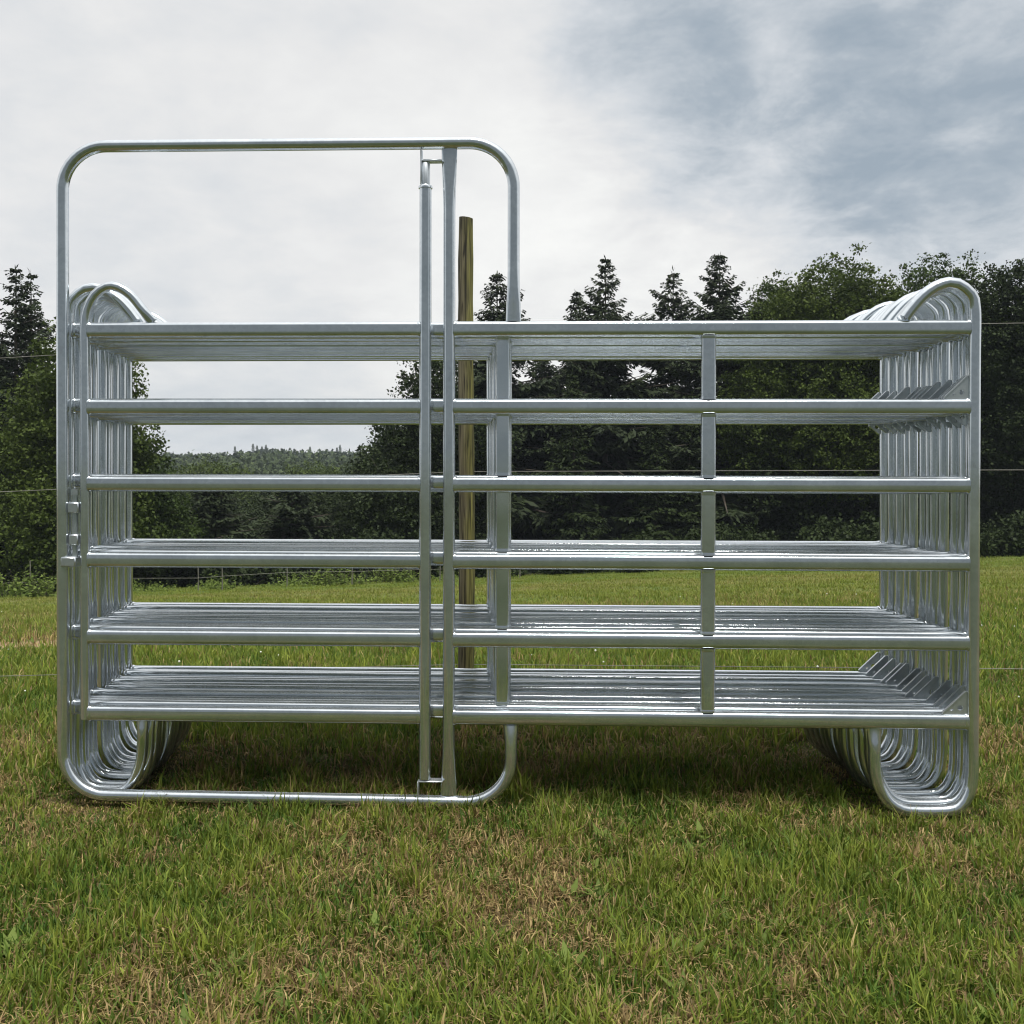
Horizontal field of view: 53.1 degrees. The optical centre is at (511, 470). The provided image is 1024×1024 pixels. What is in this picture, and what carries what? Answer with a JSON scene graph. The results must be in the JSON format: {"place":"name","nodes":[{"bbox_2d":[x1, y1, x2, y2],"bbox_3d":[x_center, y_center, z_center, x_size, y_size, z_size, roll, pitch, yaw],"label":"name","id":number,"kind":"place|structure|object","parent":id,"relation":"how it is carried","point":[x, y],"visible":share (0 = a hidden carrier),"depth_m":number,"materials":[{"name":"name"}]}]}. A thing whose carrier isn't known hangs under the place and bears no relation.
{"place":"outdoors","nodes":[
{"label":"outdoors","id":0,"kind":"place"},
{"bbox_2d":[0,526,1023,1023],"bbox_3d":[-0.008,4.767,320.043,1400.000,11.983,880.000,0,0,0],"label":"ground","id":1,"kind":"structure","parent":0,"point":[548,904],"depth_m":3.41,"materials":[{"name":"green plant"}]},
{"bbox_2d":[0,265,55,591],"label":"spruce tree","id":2,"kind":"object","parent":1,"relation":"on","point":[7,365],"visible":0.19,"depth_m":42.84,"materials":[{"name":"green plant"}]},
{"bbox_2d":[0,567,56,597],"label":"bush","id":3,"kind":"object","parent":1,"relation":"on","point":[32,591],"visible":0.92,"depth_m":28.89,"materials":[{"name":"green plant"}]},
{"bbox_2d":[0,269,56,586],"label":"spruce tree","id":4,"kind":"object","parent":1,"relation":"on","point":[29,318],"visible":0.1,"depth_m":44.90,"materials":[{"name":"green plant"}]},
{"bbox_2d":[0,317,170,591],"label":"broadleaf tree","id":5,"kind":"object","parent":1,"relation":"on","point":[29,514],"visible":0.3,"depth_m":36.43,"materials":[{"name":"green plant"}]},
{"bbox_2d":[44,425,208,588],"bbox_3d":[-15.321,1.284,40.552,7.037,7.528,6.041,0,0,0],"label":"broadleaf tree","id":6,"kind":"object","parent":1,"relation":"on","point":[168,503],"visible":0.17,"depth_m":39.75,"materials":[{"name":"green plant"}]},
{"bbox_2d":[158,470,262,587],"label":"spruce tree","id":7,"kind":"object","parent":1,"relation":"on","point":[216,501],"visible":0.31,"depth_m":41.68,"materials":[{"name":"green plant"}]},
{"bbox_2d":[173,456,309,525],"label":"broadleaf tree","id":8,"kind":"object","parent":1,"relation":"on","point":[222,468],"visible":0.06,"depth_m":86.93,"materials":[{"name":"green plant"}]},
{"bbox_2d":[149,444,368,499],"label":"woodland","id":9,"kind":"object","parent":1,"relation":"on","point":[267,461],"visible":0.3,"depth_m":249.39,"materials":[{"name":"green plant"}]},
{"bbox_2d":[22,561,520,590],"bbox_3d":[-8.361,3.135,31.924,17.619,1.688,0.340,0,0,-10],"label":"wire fence","id":10,"kind":"object","parent":1,"relation":"on","point":[352,571],"visible":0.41,"depth_m":32.01,"materials":[{"name":"grey metal"}]},
{"bbox_2d":[238,473,349,585],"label":"spruce tree","id":11,"kind":"object","parent":1,"relation":"on","point":[304,527],"visible":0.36,"depth_m":42.18,"materials":[{"name":"green plant"}]},
{"bbox_2d":[279,460,344,515],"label":"broadleaf tree","id":12,"kind":"object","parent":1,"relation":"on","point":[325,471],"visible":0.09,"depth_m":90.58,"materials":[{"name":"green plant"}]},
{"bbox_2d":[296,568,368,586],"bbox_3d":[-5.836,3.472,33.563,2.573,0.845,1.553,0,0,0],"label":"bush","id":13,"kind":"object","parent":1,"relation":"on","point":[343,579],"visible":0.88,"depth_m":33.30,"materials":[{"name":"green plant"}]},
{"bbox_2d":[367,569,418,583],"bbox_3d":[-3.960,3.327,34.527,1.970,1.040,1.307,0,0,-7],"label":"bush","id":14,"kind":"object","parent":1,"relation":"on","point":[386,576],"visible":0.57,"depth_m":34.28,"materials":[{"name":"green plant"}]},
{"bbox_2d":[133,570,660,591],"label":"weeds","id":15,"kind":"object","parent":1,"relation":"on","point":[210,586],"visible":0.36,"depth_m":33.26,"materials":[{"name":"green plant"}]},
{"bbox_2d":[311,361,526,577],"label":"broadleaf tree","id":16,"kind":"object","parent":1,"relation":"on","point":[397,512],"visible":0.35,"depth_m":42.39,"materials":[{"name":"green plant"}]},
{"bbox_2d":[458,216,474,667],"bbox_3d":[-0.202,0.120,4.472,0.082,2.446,0.078,0,0,0],"label":"fence post","id":17,"kind":"object","parent":1,"relation":"on","point":[466,443],"visible":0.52,"depth_m":4.44,"materials":[{"name":"brown wood"}]},
{"bbox_2d":[3,470,949,491],"bbox_3d":[-0.133,0.176,4.411,16.998,0.436,0.182,0,0,5],"label":"fence wire","id":18,"kind":"object","parent":17,"relation":"attached to","point":[596,471],"depth_m":4.44,"materials":[{"name":"grey metal"}]},
{"bbox_2d":[14,664,1012,675],"bbox_3d":[-0.134,0.962,4.417,16.998,0.472,0.182,0,0,5],"label":"fence wire","id":19,"kind":"object","parent":17,"relation":"attached to","point":[623,665],"depth_m":4.43,"materials":[{"name":"grey metal"}]},
{"bbox_2d":[6,323,1020,357],"bbox_3d":[-0.132,-0.409,4.407,16.998,0.448,0.182,0,0,5],"label":"fence wire","id":20,"kind":"object","parent":17,"relation":"attached to","point":[981,323],"depth_m":4.26,"materials":[{"name":"grey metal"}]},
{"bbox_2d":[126,314,887,750],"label":"corral panel","id":21,"kind":"object","parent":1,"relation":"on","point":[874,658],"visible":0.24,"depth_m":3.97,"materials":[{"name":"metal"}]},
{"bbox_2d":[113,314,907,768],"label":"corral panel","id":22,"kind":"object","parent":1,"relation":"on","point":[115,524],"visible":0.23,"depth_m":3.79,"materials":[{"name":"metal"}]},
{"bbox_2d":[1,593,1019,697],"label":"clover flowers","id":23,"kind":"object","parent":1,"relation":"on","point":[594,650],"visible":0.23,"depth_m":6.04,"materials":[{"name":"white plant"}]},
{"bbox_2d":[126,309,895,756],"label":"corral panel","id":24,"kind":"object","parent":1,"relation":"on","point":[876,667],"visible":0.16,"depth_m":3.87,"materials":[{"name":"metal"}]},
{"bbox_2d":[119,311,903,761],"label":"corral panel","id":25,"kind":"object","parent":1,"relation":"on","point":[877,677],"visible":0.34,"depth_m":3.86,"materials":[{"name":"metal"}]},
{"bbox_2d":[0,354,1023,573],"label":"woodland","id":26,"kind":"object","parent":1,"relation":"on","point":[579,526],"visible":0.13,"depth_m":46.67,"materials":[{"name":"green plant"}]},
{"bbox_2d":[0,507,1023,592],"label":"undergrowth","id":27,"kind":"object","parent":1,"relation":"on","point":[998,540],"visible":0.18,"depth_m":39.31,"materials":[{"name":"green plant"}]},
{"bbox_2d":[0,626,1023,1023],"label":"broad weeds","id":28,"kind":"object","parent":1,"relation":"on","point":[310,972],"visible":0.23,"depth_m":2.38,"materials":[{"name":"green plant"}]},
{"bbox_2d":[97,301,929,780],"bbox_3d":[-0.005,0.246,3.634,2.974,1.704,0.034,0,0,2],"label":"corral panel","id":29,"kind":"object","parent":1,"relation":"on","point":[103,573],"visible":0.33,"depth_m":3.64,"materials":[{"name":"metal"}]},
{"bbox_2d":[111,301,918,769],"bbox_3d":[-0.025,0.243,3.739,2.974,1.704,0.034,0,0,2],"label":"corral panel","id":30,"kind":"object","parent":1,"relation":"on","point":[893,681],"visible":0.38,"depth_m":3.71,"materials":[{"name":"metal"}]},
{"bbox_2d":[93,302,938,788],"bbox_3d":[-0.015,0.249,3.572,2.974,1.704,0.037,0,0,2],"label":"corral panel","id":31,"kind":"object","parent":1,"relation":"on","point":[929,310],"visible":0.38,"depth_m":3.55,"materials":[{"name":"metal"}]},
{"bbox_2d":[107,303,925,773],"bbox_3d":[-0.008,0.247,3.678,2.974,1.704,0.034,0,0,2],"label":"corral panel","id":32,"kind":"object","parent":1,"relation":"on","point":[903,683],"visible":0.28,"depth_m":3.66,"materials":[{"name":"metal"}]},
{"bbox_2d":[56,137,980,817],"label":"gate panel","id":33,"kind":"structure","parent":1,"relation":"on","point":[708,561],"depth_m":3.27,"materials":[{"name":"metal"}]},
{"bbox_2d":[69,282,967,804],"bbox_3d":[0.003,0.237,3.339,2.974,1.704,0.036,0,0,2],"label":"corral panel","id":34,"kind":"object","parent":1,"relation":"on","point":[501,514],"visible":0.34,"depth_m":3.33,"materials":[{"name":"metal"}]},
{"bbox_2d":[89,291,949,790],"bbox_3d":[-0.010,0.240,3.514,2.974,1.704,0.034,0,0,2],"label":"corral panel","id":35,"kind":"object","parent":1,"relation":"on","point":[935,683],"visible":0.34,"depth_m":3.50,"materials":[{"name":"metal"}]},
{"bbox_2d":[74,290,965,797],"bbox_3d":[0.008,0.242,3.392,2.974,1.704,0.034,0,0,2],"label":"corral panel","id":36,"kind":"object","parent":1,"relation":"on","point":[952,790],"visible":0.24,"depth_m":3.38,"materials":[{"name":"metal"}]},
{"bbox_2d":[431,271,609,573],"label":"spruce tree","id":37,"kind":"object","parent":1,"relation":"on","point":[531,500],"visible":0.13,"depth_m":50.48,"materials":[{"name":"green plant"}]},
{"bbox_2d":[82,289,959,794],"bbox_3d":[0.001,0.244,3.448,2.974,1.704,0.034,0,0,2],"label":"corral panel","id":38,"kind":"object","parent":1,"relation":"on","point":[954,511],"visible":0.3,"depth_m":3.42,"materials":[{"name":"metal"}]},
{"bbox_2d":[521,360,566,463],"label":"spruce tree","id":39,"kind":"object","parent":1,"relation":"on","point":[542,368],"visible":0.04,"depth_m":56.40,"materials":[{"name":"green plant"}]},
{"bbox_2d":[517,289,622,468],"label":"spruce tree","id":40,"kind":"object","parent":1,"relation":"on","point":[571,308],"visible":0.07,"depth_m":54.65,"materials":[{"name":"green plant"}]},
{"bbox_2d":[526,255,690,539],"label":"spruce tree","id":41,"kind":"object","parent":1,"relation":"on","point":[609,448],"visible":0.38,"depth_m":49.90,"materials":[{"name":"green plant"}]},
{"bbox_2d":[615,265,798,534],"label":"spruce tree","id":42,"kind":"object","parent":1,"relation":"on","point":[659,366],"visible":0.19,"depth_m":52.55,"materials":[{"name":"green plant"}]},
{"bbox_2d":[609,252,863,540],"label":"spruce tree","id":43,"kind":"object","parent":1,"relation":"on","point":[736,512],"visible":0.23,"depth_m":48.74,"materials":[{"name":"green plant"}]},
{"bbox_2d":[722,275,802,385],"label":"broadleaf tree","id":44,"kind":"object","parent":1,"relation":"on","point":[768,288],"visible":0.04,"depth_m":50.55,"materials":[{"name":"green plant"}]},
{"bbox_2d":[716,241,949,516],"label":"broadleaf tree","id":45,"kind":"object","parent":1,"relation":"on","point":[850,379],"visible":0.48,"depth_m":45.41,"materials":[{"name":"green plant"}]},
{"bbox_2d":[865,248,1004,487],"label":"broadleaf tree","id":46,"kind":"object","parent":1,"relation":"on","point":[922,276],"visible":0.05,"depth_m":49.17,"materials":[{"name":"green plant"}]},
{"bbox_2d":[949,258,1023,522],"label":"broadleaf tree","id":47,"kind":"object","parent":1,"relation":"on","point":[1002,372],"visible":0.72,"depth_m":43.73,"materials":[{"name":"green plant"}]},
{"bbox_2d":[0,0,1023,455],"label":"sky","id":48,"kind":"structure","parent":0,"point":[650,137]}
]}

